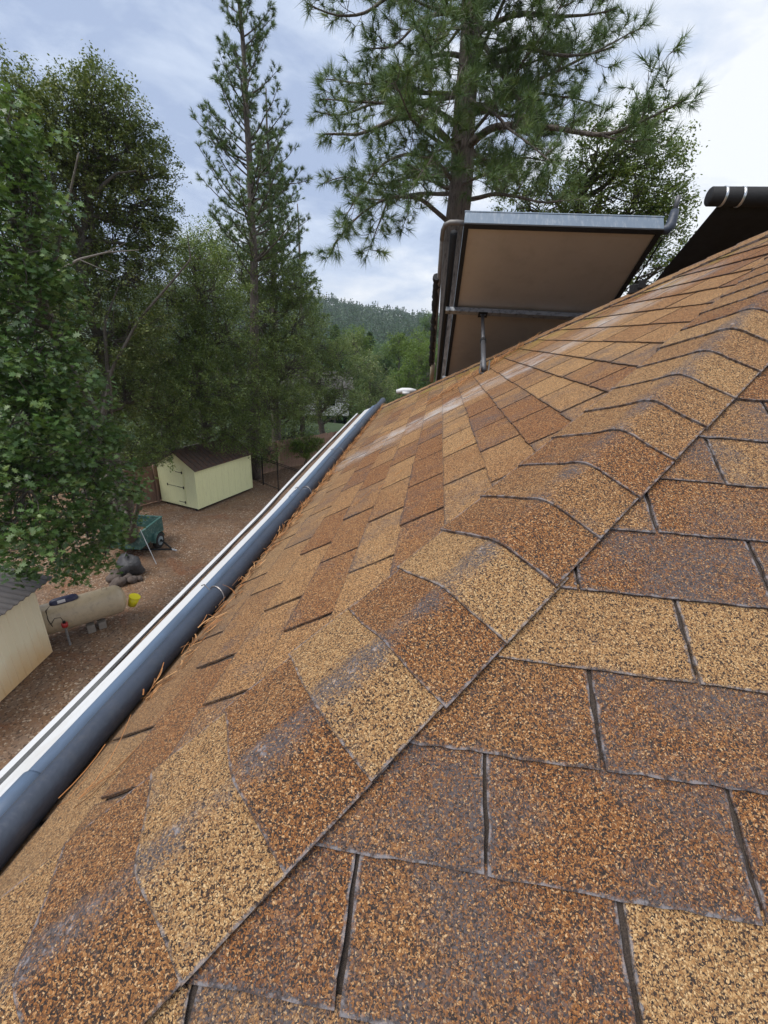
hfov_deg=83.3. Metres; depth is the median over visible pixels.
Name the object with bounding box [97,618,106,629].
concrete block
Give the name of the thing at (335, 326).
valley conifer
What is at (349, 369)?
valley conifer
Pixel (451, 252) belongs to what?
feed pipe
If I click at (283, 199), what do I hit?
ponderosa pine
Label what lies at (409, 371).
valley conifer
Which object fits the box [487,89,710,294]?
live oak
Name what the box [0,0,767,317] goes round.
sky
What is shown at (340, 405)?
neighbour house
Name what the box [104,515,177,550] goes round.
box trailer
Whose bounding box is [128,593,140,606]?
yellow bucket
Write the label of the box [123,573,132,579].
stone
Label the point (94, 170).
live oak
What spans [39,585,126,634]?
propane tank
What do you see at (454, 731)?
house
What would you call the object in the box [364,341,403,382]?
valley tree
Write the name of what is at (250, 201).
ponderosa pine
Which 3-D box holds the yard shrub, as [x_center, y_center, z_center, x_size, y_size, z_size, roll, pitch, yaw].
[-4.578,-3.633,25.649,2.337,2.403,1.791,5,22,5]
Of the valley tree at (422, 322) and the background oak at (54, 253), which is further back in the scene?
the valley tree at (422, 322)
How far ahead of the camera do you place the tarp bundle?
14.11 m
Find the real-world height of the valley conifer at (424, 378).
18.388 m
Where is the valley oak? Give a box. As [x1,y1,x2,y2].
[339,330,403,414]
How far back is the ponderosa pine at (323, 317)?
29.31 m
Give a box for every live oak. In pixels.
[0,38,191,524]
[96,223,281,472]
[203,239,334,467]
[265,297,375,434]
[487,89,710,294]
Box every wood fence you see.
[123,441,279,506]
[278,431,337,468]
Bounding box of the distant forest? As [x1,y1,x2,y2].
[99,274,438,423]
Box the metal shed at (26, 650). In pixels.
[0,566,52,701]
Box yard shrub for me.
[288,431,326,464]
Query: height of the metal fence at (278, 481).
1.610 m
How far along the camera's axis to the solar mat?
2.66 m
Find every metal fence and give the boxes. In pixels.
[251,454,277,488]
[277,461,297,490]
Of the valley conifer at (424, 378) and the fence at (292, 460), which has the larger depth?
the valley conifer at (424, 378)
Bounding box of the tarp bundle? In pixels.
[116,553,145,576]
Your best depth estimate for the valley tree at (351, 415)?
60.41 m
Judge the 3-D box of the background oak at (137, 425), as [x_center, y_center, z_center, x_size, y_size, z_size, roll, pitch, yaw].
[-13.941,-6.158,25.781,9.318,7.945,6.528,-14,28,-36]
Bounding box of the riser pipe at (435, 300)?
[429,220,463,382]
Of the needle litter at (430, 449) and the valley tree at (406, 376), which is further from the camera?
the valley tree at (406, 376)
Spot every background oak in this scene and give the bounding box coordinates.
[0,204,119,312]
[1,390,155,480]
[84,353,231,466]
[165,212,249,430]
[216,354,335,441]
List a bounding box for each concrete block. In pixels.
[86,621,95,633]
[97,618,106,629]
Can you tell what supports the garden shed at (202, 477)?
on the ground
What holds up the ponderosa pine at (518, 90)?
on the ground
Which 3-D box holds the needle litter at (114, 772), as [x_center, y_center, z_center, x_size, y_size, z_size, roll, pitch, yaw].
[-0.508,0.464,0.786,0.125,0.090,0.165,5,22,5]
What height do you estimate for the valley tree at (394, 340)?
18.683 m
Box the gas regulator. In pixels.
[61,620,70,645]
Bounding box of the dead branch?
[54,244,136,275]
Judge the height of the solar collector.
1.562 m
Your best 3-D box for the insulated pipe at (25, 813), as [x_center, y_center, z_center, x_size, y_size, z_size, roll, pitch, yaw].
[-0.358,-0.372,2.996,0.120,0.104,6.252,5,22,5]
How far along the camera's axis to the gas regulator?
10.93 m
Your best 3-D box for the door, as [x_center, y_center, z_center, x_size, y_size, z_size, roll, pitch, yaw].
[-9.424,-1.205,19.468,1.121,1.700,0.038,12,24,20]
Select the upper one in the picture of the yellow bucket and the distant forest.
the distant forest
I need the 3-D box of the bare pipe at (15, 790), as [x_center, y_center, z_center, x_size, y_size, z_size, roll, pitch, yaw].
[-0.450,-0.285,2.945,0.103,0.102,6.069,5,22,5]
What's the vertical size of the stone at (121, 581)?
0.367 m
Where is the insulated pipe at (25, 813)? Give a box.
[0,398,385,869]
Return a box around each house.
[0,231,767,1023]
[247,369,354,415]
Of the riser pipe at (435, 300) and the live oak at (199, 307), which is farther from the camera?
the live oak at (199, 307)
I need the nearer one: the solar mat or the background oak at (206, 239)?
the solar mat
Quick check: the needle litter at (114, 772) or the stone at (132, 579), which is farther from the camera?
the stone at (132, 579)
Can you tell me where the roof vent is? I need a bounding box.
[396,388,415,394]
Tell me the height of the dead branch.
1.344 m
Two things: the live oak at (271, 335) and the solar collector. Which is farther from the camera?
the live oak at (271, 335)
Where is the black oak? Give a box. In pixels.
[0,80,157,593]
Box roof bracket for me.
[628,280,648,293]
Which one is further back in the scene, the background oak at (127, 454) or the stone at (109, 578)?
the background oak at (127, 454)
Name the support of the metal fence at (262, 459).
on the ground
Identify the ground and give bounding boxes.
[0,285,430,770]
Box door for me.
[163,465,186,504]
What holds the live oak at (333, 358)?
on the ground
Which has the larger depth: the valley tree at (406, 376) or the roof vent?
the valley tree at (406, 376)
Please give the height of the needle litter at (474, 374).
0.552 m
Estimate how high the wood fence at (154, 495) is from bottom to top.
1.800 m
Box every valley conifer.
[323,323,344,422]
[338,339,361,420]
[360,331,376,369]
[390,332,414,396]
[415,353,435,388]
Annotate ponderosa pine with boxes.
[190,0,315,479]
[228,88,321,441]
[278,204,329,436]
[292,0,719,380]
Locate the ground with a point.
(48, 689)
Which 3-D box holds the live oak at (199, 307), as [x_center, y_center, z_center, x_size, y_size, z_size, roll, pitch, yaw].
[-8.342,-6.065,18.995,8.197,11.676,5.766,-14,28,-36]
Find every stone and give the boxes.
[105,572,121,582]
[111,577,126,586]
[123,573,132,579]
[127,576,137,583]
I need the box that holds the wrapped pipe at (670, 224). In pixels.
[662,195,680,234]
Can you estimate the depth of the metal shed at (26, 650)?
9.84 m
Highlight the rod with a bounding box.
[140,529,156,563]
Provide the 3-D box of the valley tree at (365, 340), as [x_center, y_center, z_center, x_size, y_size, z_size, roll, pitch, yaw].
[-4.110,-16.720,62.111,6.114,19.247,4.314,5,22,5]
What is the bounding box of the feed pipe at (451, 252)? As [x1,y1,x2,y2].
[436,230,456,380]
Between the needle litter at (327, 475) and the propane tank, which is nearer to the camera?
the needle litter at (327, 475)
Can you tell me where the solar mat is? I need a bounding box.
[656,186,767,280]
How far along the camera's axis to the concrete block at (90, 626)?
11.58 m
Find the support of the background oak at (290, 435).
on the ground
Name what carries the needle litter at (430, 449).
on the house at (454, 731)
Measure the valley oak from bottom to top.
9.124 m
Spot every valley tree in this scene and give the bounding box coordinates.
[337,323,376,375]
[347,377,390,421]
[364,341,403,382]
[381,332,412,397]
[385,338,437,400]
[394,327,437,386]
[414,311,438,384]
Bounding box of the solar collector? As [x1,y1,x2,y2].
[442,210,664,378]
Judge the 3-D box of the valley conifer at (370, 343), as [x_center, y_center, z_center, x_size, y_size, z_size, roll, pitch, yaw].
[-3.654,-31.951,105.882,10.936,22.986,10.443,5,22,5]
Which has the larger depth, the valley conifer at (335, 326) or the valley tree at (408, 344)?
the valley conifer at (335, 326)
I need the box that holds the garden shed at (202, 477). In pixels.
[155,436,252,510]
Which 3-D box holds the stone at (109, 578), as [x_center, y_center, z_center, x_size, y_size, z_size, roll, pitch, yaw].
[-8.667,2.112,13.904,0.452,0.423,0.476,5,22,5]
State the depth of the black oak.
8.63 m
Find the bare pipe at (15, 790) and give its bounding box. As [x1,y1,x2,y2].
[0,405,374,816]
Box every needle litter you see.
[58,715,137,808]
[142,404,384,700]
[355,307,617,503]
[421,335,535,405]
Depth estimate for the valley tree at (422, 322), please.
72.92 m
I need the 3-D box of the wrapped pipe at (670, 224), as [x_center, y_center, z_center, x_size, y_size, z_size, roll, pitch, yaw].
[1.937,-2.007,2.916,0.125,0.236,0.074,-3,23,-15]

